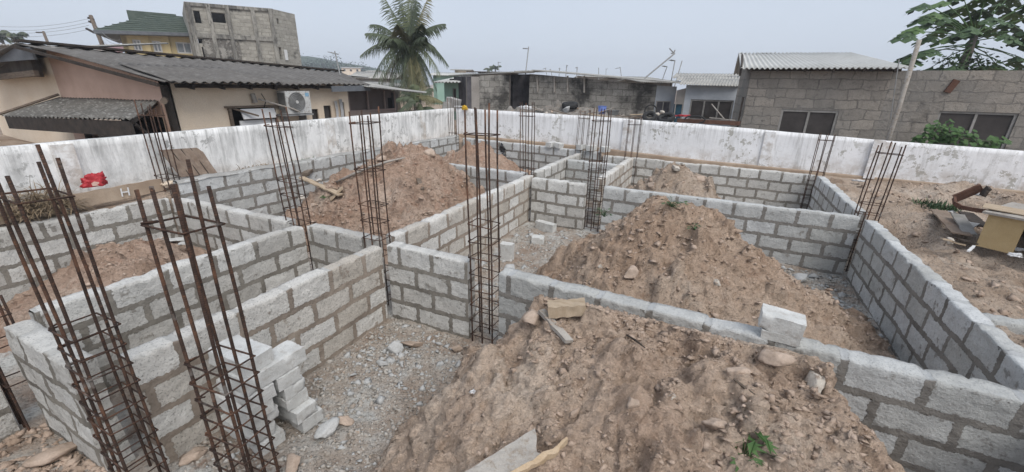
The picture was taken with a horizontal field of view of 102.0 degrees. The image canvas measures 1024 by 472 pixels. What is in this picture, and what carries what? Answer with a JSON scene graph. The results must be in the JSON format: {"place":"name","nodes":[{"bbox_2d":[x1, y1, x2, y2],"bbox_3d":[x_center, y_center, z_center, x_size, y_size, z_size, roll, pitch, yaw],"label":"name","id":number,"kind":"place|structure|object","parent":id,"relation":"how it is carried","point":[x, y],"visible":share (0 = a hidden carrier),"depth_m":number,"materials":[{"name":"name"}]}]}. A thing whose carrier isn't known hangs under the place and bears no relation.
{"place":"outdoors","nodes":[
{"label":"outdoors","id":0,"kind":"place"},
{"bbox_2d":[208,335,274,378],"bbox_3d":[-2.168,0.951,3.314,0.429,0.147,0.256,9,21,21],"label":"concrete block","id":1,"kind":"object","parent":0,"point":[264,354],"depth_m":3.27,"materials":[{"name":"concrete"}]},
{"bbox_2d":[301,56,431,86],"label":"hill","id":2,"kind":"structure","parent":0,"point":[315,58],"depth_m":240.37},
{"bbox_2d":[0,85,1023,471],"bbox_3d":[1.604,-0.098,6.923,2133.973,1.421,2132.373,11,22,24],"label":"ground","id":3,"kind":"structure","parent":0,"point":[936,231],"depth_m":4.81,"materials":[{"name":"gravel"}]},
{"bbox_2d":[0,389,20,442],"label":"block wall","id":4,"kind":"structure","parent":3,"relation":"on","point":[9,426],"depth_m":3.46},
{"bbox_2d":[0,295,29,430],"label":"rebar column","id":5,"kind":"structure","parent":3,"relation":"on","point":[12,402],"depth_m":3.46,"materials":[{"name":"metal"}]},
{"bbox_2d":[0,30,29,42],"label":"tree","id":6,"kind":"object","parent":3,"relation":"on","point":[19,35],"visible":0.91,"depth_m":49.54,"materials":[{"name":"green plant"}]},
{"bbox_2d":[0,178,97,225],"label":"hay pile","id":7,"kind":"object","parent":3,"relation":"on","point":[48,206],"visible":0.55,"depth_m":5.76,"materials":[{"name":"brown plant"}]},
{"bbox_2d":[0,422,107,471],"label":"rubble","id":8,"kind":"object","parent":3,"relation":"on","point":[69,462],"visible":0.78,"depth_m":3.30,"materials":[{"name":"stone"}]},
{"bbox_2d":[21,442,76,467],"bbox_3d":[-3.656,1.734,3.298,0.177,0.098,0.338,17,25,37],"label":"rock","id":9,"kind":"object","parent":8,"relation":"on","point":[51,455],"visible":0.84,"depth_m":3.25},
{"bbox_2d":[3,319,135,471],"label":"block wall","id":10,"kind":"structure","parent":3,"relation":"on","point":[38,357],"depth_m":3.16,"materials":[{"name":"concrete"}]},
{"bbox_2d":[0,42,168,76],"bbox_3d":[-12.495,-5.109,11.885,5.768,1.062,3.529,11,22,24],"label":"neighbour house","id":11,"kind":"structure","parent":3,"relation":"on","point":[17,60],"depth_m":10.08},
{"bbox_2d":[0,144,169,471],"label":"rebar column","id":12,"kind":"structure","parent":3,"relation":"on","point":[67,341],"depth_m":2.63,"materials":[{"name":"metal"}]},
{"bbox_2d":[0,198,178,305],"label":"block wall","id":13,"kind":"structure","parent":3,"relation":"on","point":[120,224],"depth_m":5.93,"materials":[{"name":"concrete"}]},
{"bbox_2d":[0,237,211,352],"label":"earth mound","id":14,"kind":"object","parent":3,"relation":"on","point":[115,261],"visible":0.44,"depth_m":5.53,"materials":[{"name":"red soil"}]},
{"bbox_2d":[65,179,163,209],"bbox_3d":[-6.213,-0.682,6.559,0.067,0.240,1.219,10,22,22],"label":"formwork board","id":15,"kind":"object","parent":3,"relation":"on","point":[111,194],"visible":0.87,"depth_m":6.52,"materials":[{"name":"wood"}]},
{"bbox_2d":[80,171,107,187],"bbox_3d":[-6.356,-0.864,6.294,0.180,0.217,0.343,11,22,24],"label":"sack","id":16,"kind":"object","parent":15,"relation":"on","point":[92,180],"visible":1,"depth_m":6.26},
{"bbox_2d":[93,10,192,57],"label":"yellow house","id":17,"kind":"structure","parent":3,"relation":"on","point":[148,27],"depth_m":30.28,"materials":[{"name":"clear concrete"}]},
{"bbox_2d":[134,100,180,197],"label":"rebar column","id":18,"kind":"structure","parent":3,"relation":"on","point":[162,160],"depth_m":6.91,"materials":[{"name":"metal"}]},
{"bbox_2d":[28,226,310,392],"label":"block wall","id":19,"kind":"structure","parent":3,"relation":"on","point":[264,263],"depth_m":4.44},
{"bbox_2d":[178,446,207,466],"bbox_3d":[-2.558,1.764,3.322,0.112,0.087,0.207,11,22,24],"label":"rock","id":20,"kind":"object","parent":3,"relation":"on","point":[195,454],"visible":1,"depth_m":3.30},
{"bbox_2d":[0,39,391,142],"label":"cream house","id":21,"kind":"structure","parent":3,"relation":"on","point":[188,92],"depth_m":9.91,"materials":[{"name":"paint"}]},
{"bbox_2d":[0,70,39,79],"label":"timber beam","id":22,"kind":"structure","parent":21,"relation":"attached to","point":[21,74],"depth_m":10.13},
{"bbox_2d":[0,93,59,114],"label":"pipe","id":23,"kind":"object","parent":21,"relation":"attached to","point":[28,104],"visible":1,"depth_m":9.87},
{"bbox_2d":[2,97,157,135],"bbox_3d":[-8.938,-2.436,8.857,5.809,0.985,1.109,11,22,24],"label":"awning","id":24,"kind":"object","parent":21,"relation":"attached to","point":[53,115],"visible":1,"depth_m":8.46,"materials":[{"name":"metal"}]},
{"bbox_2d":[224,105,277,125],"bbox_3d":[-6.184,-2.912,10.099,0.351,0.505,1.350,11,22,24],"label":"window frame","id":25,"kind":"structure","parent":21,"relation":"in","point":[246,113],"depth_m":10.05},
{"bbox_2d":[277,91,313,121],"bbox_3d":[-5.685,-3.375,10.834,0.450,0.785,0.800,11,22,24],"label":"air conditioner","id":26,"kind":"object","parent":21,"relation":"attached to","point":[300,101],"visible":1,"depth_m":10.65,"materials":[{"name":"white metal"}]},
{"bbox_2d":[347,82,425,115],"bbox_3d":[-5.236,-4.269,14.579,3.686,2.534,3.165,11,22,24],"label":"porch","id":27,"kind":"object","parent":21,"relation":"attached to","point":[371,101],"visible":0.46,"depth_m":13.66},
{"bbox_2d":[134,159,281,471],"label":"rebar column","id":28,"kind":"structure","parent":3,"relation":"on","point":[207,315],"depth_m":2.60,"materials":[{"name":"metal"}]},
{"bbox_2d":[0,108,453,209],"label":"boundary wall","id":29,"kind":"structure","parent":3,"relation":"on","point":[119,160],"depth_m":8.04,"materials":[{"name":"paint"}]},
{"bbox_2d":[160,148,216,176],"bbox_3d":[-5.788,-1.327,7.451,0.235,0.506,0.720,11,22,24],"label":"wooden board","id":30,"kind":"object","parent":29,"relation":"on","point":[200,162],"visible":0.87,"depth_m":7.46,"materials":[{"name":"wood"}]},
{"bbox_2d":[171,198,296,250],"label":"block wall","id":31,"kind":"structure","parent":3,"relation":"on","point":[240,225],"depth_m":6.48,"materials":[{"name":"concrete"}]},
{"bbox_2d":[182,2,301,67],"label":"unfinished building","id":32,"kind":"structure","parent":3,"relation":"on","point":[258,34],"depth_m":29.70,"materials":[{"name":"concrete"}]},
{"bbox_2d":[120,245,387,464],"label":"block wall","id":33,"kind":"structure","parent":3,"relation":"on","point":[322,315],"depth_m":3.89,"materials":[{"name":"concrete"}]},
{"bbox_2d":[261,107,313,269],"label":"rebar column","id":34,"kind":"structure","parent":3,"relation":"on","point":[292,192],"depth_m":5.72,"materials":[{"name":"metal"}]},
{"bbox_2d":[278,405,323,432],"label":"concrete block","id":35,"kind":"object","parent":3,"relation":"on","point":[313,419],"depth_m":3.67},
{"bbox_2d":[278,396,317,425],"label":"concrete block","id":36,"kind":"object","parent":35,"relation":"on","point":[299,414],"depth_m":3.59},
{"bbox_2d":[273,387,308,410],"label":"concrete block","id":37,"kind":"object","parent":36,"relation":"on","point":[298,399],"depth_m":3.55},
{"bbox_2d":[276,374,304,400],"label":"concrete block","id":38,"kind":"object","parent":37,"relation":"on","point":[291,391],"depth_m":3.51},
{"bbox_2d":[272,366,300,391],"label":"concrete block","id":39,"kind":"object","parent":38,"relation":"on","point":[287,379],"depth_m":3.44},
{"bbox_2d":[228,340,306,396],"bbox_3d":[-1.993,1.071,3.407,0.218,0.143,0.526,11,22,24],"label":"concrete block","id":40,"kind":"object","parent":39,"relation":"on","point":[289,355],"depth_m":3.39,"materials":[{"name":"concrete"}]},
{"bbox_2d":[173,135,458,215],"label":"block wall","id":41,"kind":"structure","parent":3,"relation":"on","point":[254,189],"depth_m":8.54,"materials":[{"name":"concrete"}]},
{"bbox_2d":[170,317,474,471],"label":"gravel","id":42,"kind":"structure","parent":3,"relation":"on","point":[346,409],"depth_m":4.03,"materials":[{"name":"gravel"}]},
{"bbox_2d":[230,424,285,455],"bbox_3d":[-2.178,1.681,3.539,0.452,0.125,0.229,11,22,24],"label":"concrete block","id":43,"kind":"object","parent":42,"relation":"on","point":[279,435],"depth_m":3.46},
{"bbox_2d":[221,414,275,445],"bbox_3d":[-2.209,1.576,3.472,0.447,0.125,0.216,12,23,28],"label":"concrete block","id":44,"kind":"object","parent":43,"relation":"on","point":[248,434],"depth_m":3.39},
{"bbox_2d":[223,403,278,431],"bbox_3d":[-2.183,1.453,3.460,0.447,0.125,0.220,11,22,24],"label":"concrete block","id":45,"kind":"object","parent":44,"relation":"on","point":[271,416],"depth_m":3.38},
{"bbox_2d":[215,391,274,426],"bbox_3d":[-2.178,1.353,3.380,0.447,0.126,0.218,12,22,27],"label":"concrete block","id":46,"kind":"object","parent":45,"relation":"on","point":[244,418],"depth_m":3.29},
{"bbox_2d":[216,376,276,410],"bbox_3d":[-2.156,1.229,3.366,0.447,0.126,0.217,12,22,26],"label":"concrete block","id":47,"kind":"object","parent":46,"relation":"on","point":[268,392],"depth_m":3.27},
{"bbox_2d":[285,453,300,471],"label":"rock","id":48,"kind":"object","parent":42,"relation":"on","point":[292,461],"visible":1,"depth_m":3.26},
{"bbox_2d":[314,417,339,438],"bbox_3d":[-1.599,1.679,3.585,0.136,0.160,0.217,11,22,24],"label":"rock","id":49,"kind":"object","parent":3,"relation":"on","point":[326,429],"visible":1,"depth_m":3.56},
{"bbox_2d":[307,223,387,305],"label":"block wall","id":50,"kind":"structure","parent":3,"relation":"on","point":[329,244],"depth_m":5.63,"materials":[{"name":"concrete"}]},
{"bbox_2d":[348,106,390,310],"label":"rebar column","id":51,"kind":"structure","parent":3,"relation":"on","point":[367,171],"depth_m":5.08,"materials":[{"name":"metal"}]},
{"bbox_2d":[352,71,403,82],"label":"house","id":52,"kind":"structure","parent":3,"relation":"on","point":[370,75],"depth_m":45.51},
{"bbox_2d":[282,141,485,263],"bbox_3d":[-2.489,-0.949,8.696,4.342,1.960,4.123,11,22,24],"label":"earth mound","id":53,"kind":"object","parent":3,"relation":"on","point":[409,201],"visible":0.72,"depth_m":8.12,"materials":[{"name":"red soil"}]},
{"bbox_2d":[299,176,342,195],"bbox_3d":[-3.874,-1.014,8.392,1.223,0.233,0.130,13,23,28],"label":"plank","id":54,"kind":"object","parent":53,"relation":"on","point":[317,184],"visible":0.94,"depth_m":8.37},
{"bbox_2d":[359,0,447,111],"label":"coconut palm","id":55,"kind":"object","parent":3,"relation":"on","point":[407,29],"visible":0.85,"depth_m":18.73,"materials":[{"name":"green plant"}]},
{"bbox_2d":[396,84,442,111],"bbox_3d":[-3.769,-5.386,16.775,2.243,1.439,1.748,11,22,24],"label":"bush","id":56,"kind":"object","parent":3,"relation":"on","point":[411,99],"visible":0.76,"depth_m":16.83,"materials":[{"name":"green plant"}]},
{"bbox_2d":[387,241,475,338],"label":"block wall","id":57,"kind":"structure","parent":3,"relation":"on","point":[429,287],"depth_m":5.03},
{"bbox_2d":[431,72,474,104],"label":"house","id":58,"kind":"structure","parent":3,"relation":"on","point":[439,93],"depth_m":36.16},
{"bbox_2d":[434,76,478,119],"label":"mint house","id":59,"kind":"structure","parent":3,"relation":"on","point":[451,88],"depth_m":20.54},
{"bbox_2d":[386,175,533,276],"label":"block wall","id":60,"kind":"structure","parent":3,"relation":"on","point":[445,230],"depth_m":7.16,"materials":[{"name":"concrete"}]},
{"bbox_2d":[463,103,500,343],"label":"rebar column","id":61,"kind":"structure","parent":3,"relation":"on","point":[479,275],"depth_m":4.53,"materials":[{"name":"metal"}]},
{"bbox_2d":[444,140,530,174],"bbox_3d":[-0.814,-1.973,12.209,3.954,1.567,3.586,11,22,24],"label":"earth mound","id":62,"kind":"object","parent":3,"relation":"on","point":[458,157],"visible":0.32,"depth_m":11.86,"materials":[{"name":"red soil"}]},
{"bbox_2d":[449,163,527,190],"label":"block wall","id":63,"kind":"structure","parent":3,"relation":"on","point":[506,176],"depth_m":9.92,"materials":[{"name":"concrete"}]},
{"bbox_2d":[500,241,514,261],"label":"concrete block","id":64,"kind":"object","parent":3,"relation":"on","point":[506,251],"depth_m":7.26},
{"bbox_2d":[519,102,534,174],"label":"rebar column","id":65,"kind":"structure","parent":3,"relation":"on","point":[528,167],"depth_m":9.30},
{"bbox_2d":[462,137,601,170],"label":"block wall","id":66,"kind":"structure","parent":3,"relation":"on","point":[543,156],"depth_m":13.36,"materials":[{"name":"concrete"}]},
{"bbox_2d":[535,219,556,232],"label":"concrete block","id":67,"kind":"object","parent":3,"relation":"on","point":[544,226],"depth_m":8.77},
{"bbox_2d":[532,153,580,179],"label":"block wall","id":68,"kind":"structure","parent":3,"relation":"on","point":[556,169],"depth_m":10.84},
{"bbox_2d":[530,177,586,230],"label":"block wall","id":69,"kind":"structure","parent":3,"relation":"on","point":[560,203],"depth_m":8.92,"materials":[{"name":"concrete"}]},
{"bbox_2d":[449,70,682,120],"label":"block shed","id":70,"kind":"structure","parent":3,"relation":"on","point":[624,98],"depth_m":18.65,"materials":[{"name":"grey concrete"}]},
{"bbox_2d":[655,101,670,120],"bbox_3d":[6.403,-5.314,17.675,0.594,0.844,0.050,5,20,10],"label":"window","id":71,"kind":"structure","parent":70,"relation":"in","point":[664,106],"depth_m":17.61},
{"bbox_2d":[503,100,642,119],"bbox_3d":[2.086,-4.444,15.267,8.700,1.086,3.547,11,22,24],"label":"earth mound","id":72,"kind":"object","parent":3,"relation":"on","point":[557,106],"visible":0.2,"depth_m":14.55,"materials":[{"name":"grey soil"}]},
{"bbox_2d":[565,159,617,199],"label":"block wall","id":73,"kind":"structure","parent":3,"relation":"on","point":[576,170],"depth_m":11.29,"materials":[{"name":"concrete"}]},
{"bbox_2d":[584,108,611,231],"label":"rebar column","id":74,"kind":"structure","parent":3,"relation":"on","point":[598,170],"depth_m":8.57,"materials":[{"name":"metal"}]},
{"bbox_2d":[591,157,633,224],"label":"block wall","id":75,"kind":"structure","parent":3,"relation":"on","point":[619,175],"depth_m":10.12,"materials":[{"name":"concrete"}]},
{"bbox_2d":[624,116,641,183],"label":"rebar column","id":76,"kind":"structure","parent":3,"relation":"on","point":[633,139],"depth_m":11.89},
{"bbox_2d":[373,294,906,471],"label":"earth mound","id":77,"kind":"object","parent":3,"relation":"on","point":[542,378],"visible":0.93,"depth_m":2.53,"materials":[{"name":"soil"}]},
{"bbox_2d":[465,428,567,471],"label":"split board","id":78,"kind":"object","parent":77,"relation":"on","point":[521,454],"visible":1,"depth_m":2.22,"materials":[{"name":"grey wood"}]},
{"bbox_2d":[521,308,539,325],"bbox_3d":[0.144,0.631,3.203,0.205,0.129,0.151,44,46,62],"label":"rock","id":79,"kind":"object","parent":77,"relation":"on","point":[532,316],"visible":0.93,"depth_m":3.15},
{"bbox_2d":[538,308,572,342],"bbox_3d":[0.316,0.656,3.028,0.062,0.104,0.362,-11,23,-30],"label":"lath","id":80,"kind":"object","parent":77,"relation":"on","point":[563,334],"visible":0.94,"depth_m":3.00,"materials":[{"name":"grey wood"}]},
{"bbox_2d":[547,298,585,318],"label":"wood block","id":81,"kind":"object","parent":77,"relation":"on","point":[560,308],"depth_m":3.05,"materials":[{"name":"brown wood"}]},
{"bbox_2d":[701,417,726,430],"bbox_3d":[1.115,1.031,2.267,0.147,0.090,0.081,-2,20,-8],"label":"rock","id":82,"kind":"object","parent":77,"relation":"on","point":[714,423],"visible":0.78,"depth_m":2.25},
{"bbox_2d":[730,431,780,471],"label":"plant","id":83,"kind":"object","parent":77,"relation":"on","point":[752,446],"visible":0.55,"depth_m":2.15,"materials":[{"name":"green plant"}]},
{"bbox_2d":[758,349,796,366],"bbox_3d":[1.784,0.821,2.801,0.220,0.091,0.129,3,20,5],"label":"rock","id":84,"kind":"object","parent":77,"relation":"on","point":[775,358],"visible":1,"depth_m":2.77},
{"bbox_2d":[804,370,825,393],"bbox_3d":[1.986,0.962,2.712,0.116,0.149,0.202,11,22,24],"label":"rock","id":85,"kind":"object","parent":77,"relation":"on","point":[813,379],"visible":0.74,"depth_m":2.68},
{"bbox_2d":[618,79,672,85],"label":"roof","id":86,"kind":"structure","parent":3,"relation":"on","point":[645,82],"depth_m":22.93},
{"bbox_2d":[627,162,720,198],"bbox_3d":[4.050,-0.952,9.696,3.270,1.549,3.640,11,22,24],"label":"earth mound","id":87,"kind":"object","parent":3,"relation":"on","point":[669,179],"visible":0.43,"depth_m":9.35,"materials":[{"name":"soil"}]},
{"bbox_2d":[672,73,739,126],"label":"pale blue house","id":88,"kind":"structure","parent":3,"relation":"on","point":[706,91],"depth_m":16.69,"materials":[{"name":"paint"}]},
{"bbox_2d":[688,99,733,120],"bbox_3d":[7.971,-5.053,16.672,1.573,0.798,0.050,8,21,18],"label":"window","id":89,"kind":"structure","parent":88,"relation":"in","point":[704,108],"depth_m":16.65,"materials":[{"name":"glass"}]},
{"bbox_2d":[603,155,814,208],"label":"block wall","id":90,"kind":"structure","parent":3,"relation":"on","point":[776,188],"depth_m":10.94,"materials":[{"name":"concrete"}]},
{"bbox_2d":[535,195,896,358],"bbox_3d":[2.364,0.338,5.682,4.746,1.791,3.994,11,22,24],"label":"earth mound","id":91,"kind":"object","parent":3,"relation":"on","point":[669,255],"visible":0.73,"depth_m":4.90,"materials":[{"name":"brown soil"}]},
{"bbox_2d":[600,185,859,275],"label":"block wall","id":92,"kind":"structure","parent":3,"relation":"on","point":[818,240],"depth_m":7.20,"materials":[{"name":"concrete"}]},
{"bbox_2d":[456,108,1023,190],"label":"boundary wall","id":93,"kind":"structure","parent":3,"relation":"on","point":[992,167],"depth_m":10.98,"materials":[{"name":"paint"}]},
{"bbox_2d":[677,118,740,125],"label":"steel beam","id":94,"kind":"structure","parent":93,"relation":"on","point":[720,122],"depth_m":11.80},
{"bbox_2d":[863,139,886,178],"bbox_3d":[8.746,-1.846,10.011,0.221,0.930,0.054,11,22,24],"label":"concrete post","id":95,"kind":"object","parent":93,"relation":"attached to","point":[876,143],"visible":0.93,"depth_m":9.99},
{"bbox_2d":[459,134,1023,193],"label":"foundation strip","id":96,"kind":"object","parent":3,"relation":"on","point":[613,152],"visible":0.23,"depth_m":11.71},
{"bbox_2d":[498,268,1023,471],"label":"block wall","id":97,"kind":"structure","parent":3,"relation":"on","point":[915,418],"depth_m":3.05,"materials":[{"name":"concrete"}]},
{"bbox_2d":[760,328,799,346],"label":"concrete block","id":98,"kind":"object","parent":97,"relation":"on","point":[773,336],"depth_m":3.29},
{"bbox_2d":[758,303,806,340],"bbox_3d":[2.170,0.687,3.340,0.311,0.153,0.206,13,23,29],"label":"concrete block","id":99,"kind":"object","parent":98,"relation":"on","point":[784,322],"depth_m":3.28,"materials":[{"name":"concrete"}]},
{"bbox_2d":[800,133,835,208],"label":"rebar column","id":100,"kind":"structure","parent":3,"relation":"on","point":[804,197],"depth_m":10.03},
{"bbox_2d":[807,176,866,264],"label":"block wall","id":101,"kind":"structure","parent":3,"relation":"on","point":[827,195],"depth_m":8.58,"materials":[{"name":"concrete"}]},
{"bbox_2d":[781,264,898,359],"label":"gravel","id":102,"kind":"structure","parent":3,"relation":"on","point":[827,281],"depth_m":6.63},
{"bbox_2d":[844,141,906,271],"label":"rebar column","id":103,"kind":"structure","parent":3,"relation":"on","point":[883,206],"depth_m":6.58,"materials":[{"name":"metal"}]},
{"bbox_2d":[730,52,1023,150],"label":"block house","id":104,"kind":"structure","parent":3,"relation":"on","point":[846,94],"depth_m":10.78,"materials":[{"name":"grey concrete"}]},
{"bbox_2d":[777,109,838,135],"bbox_3d":[8.158,-3.032,11.533,1.324,0.904,0.050,10,22,23],"label":"window","id":105,"kind":"structure","parent":104,"relation":"in","point":[790,120],"depth_m":11.47,"materials":[{"name":"glass"}]},
{"bbox_2d":[932,111,1017,148],"bbox_3d":[11.238,-2.507,10.204,1.414,1.044,0.050,10,22,23],"label":"window","id":106,"kind":"structure","parent":104,"relation":"in","point":[987,124],"depth_m":10.06,"materials":[{"name":"glass"}]},
{"bbox_2d":[885,39,921,140],"bbox_3d":[9.162,-2.978,9.870,0.123,3.082,0.108,11,22,24],"label":"pole","id":107,"kind":"object","parent":3,"relation":"on","point":[903,91],"visible":0.6,"depth_m":9.69,"materials":[{"name":"grey wood"}]},
{"bbox_2d":[831,177,1023,343],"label":"pebbles","id":108,"kind":"object","parent":3,"relation":"on","point":[1012,297],"visible":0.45,"depth_m":6.06,"materials":[{"name":"stone"}]},
{"bbox_2d":[846,220,1023,389],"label":"block wall","id":109,"kind":"structure","parent":3,"relation":"on","point":[924,316],"depth_m":4.45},
{"bbox_2d":[911,196,967,211],"bbox_3d":[7.811,-0.481,7.667,0.900,0.492,0.795,11,22,24],"label":"weed","id":110,"kind":"object","parent":3,"relation":"on","point":[938,205],"visible":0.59,"depth_m":7.57,"materials":[{"name":"green plant"}]},
{"bbox_2d":[931,209,971,235],"bbox_3d":[7.075,-0.233,6.702,0.230,0.112,1.183,12,23,28],"label":"board","id":111,"kind":"object","parent":3,"relation":"on","point":[945,218],"visible":0.84,"depth_m":6.69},
{"bbox_2d":[951,213,977,235],"bbox_3d":[7.071,-0.189,6.487,0.169,0.172,0.660,12,23,28],"label":"board","id":112,"kind":"object","parent":111,"relation":"on","point":[964,224],"visible":1,"depth_m":6.48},
{"bbox_2d":[887,0,1023,69],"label":"papaya tree","id":113,"kind":"object","parent":3,"relation":"on","point":[974,29],"visible":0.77,"depth_m":15.41,"materials":[{"name":"green plant"}]},
{"bbox_2d":[910,119,1012,148],"bbox_3d":[10.331,-2.223,9.540,1.795,0.883,0.555,11,22,24],"label":"bush","id":114,"kind":"object","parent":3,"relation":"on","point":[944,135],"visible":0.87,"depth_m":9.56,"materials":[{"name":"green plant"}]},
{"bbox_2d":[952,184,982,201],"bbox_3d":[7.267,-0.684,6.607,0.361,0.312,0.079,11,22,24],"label":"board","id":115,"kind":"object","parent":3,"relation":"on","point":[969,192],"visible":0.93,"depth_m":6.59,"materials":[{"name":"brown wood"}]},
{"bbox_2d":[958,211,984,226],"bbox_3d":[7.763,-0.283,6.976,0.210,0.056,0.853,14,23,30],"label":"board","id":116,"kind":"object","parent":3,"relation":"on","point":[972,217],"visible":0.64,"depth_m":6.98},
{"bbox_2d":[976,202,1023,252],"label":"broken desk","id":117,"kind":"object","parent":3,"relation":"on","point":[1003,229],"visible":0.94,"depth_m":5.89,"materials":[{"name":"beige wood"}]},
{"bbox_2d":[983,313,1023,334],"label":"block wall","id":118,"kind":"structure","parent":3,"relation":"on","point":[1015,326],"depth_m":3.72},
{"bbox_2d":[0,0,1023,89],"label":"sky","id":119,"kind":"structure","parent":0,"point":[634,36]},
{"bbox_2d":[475,224,592,338],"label":"gravel","id":120,"kind":"structure","parent":0,"point":[539,249],"depth_m":7.53,"materials":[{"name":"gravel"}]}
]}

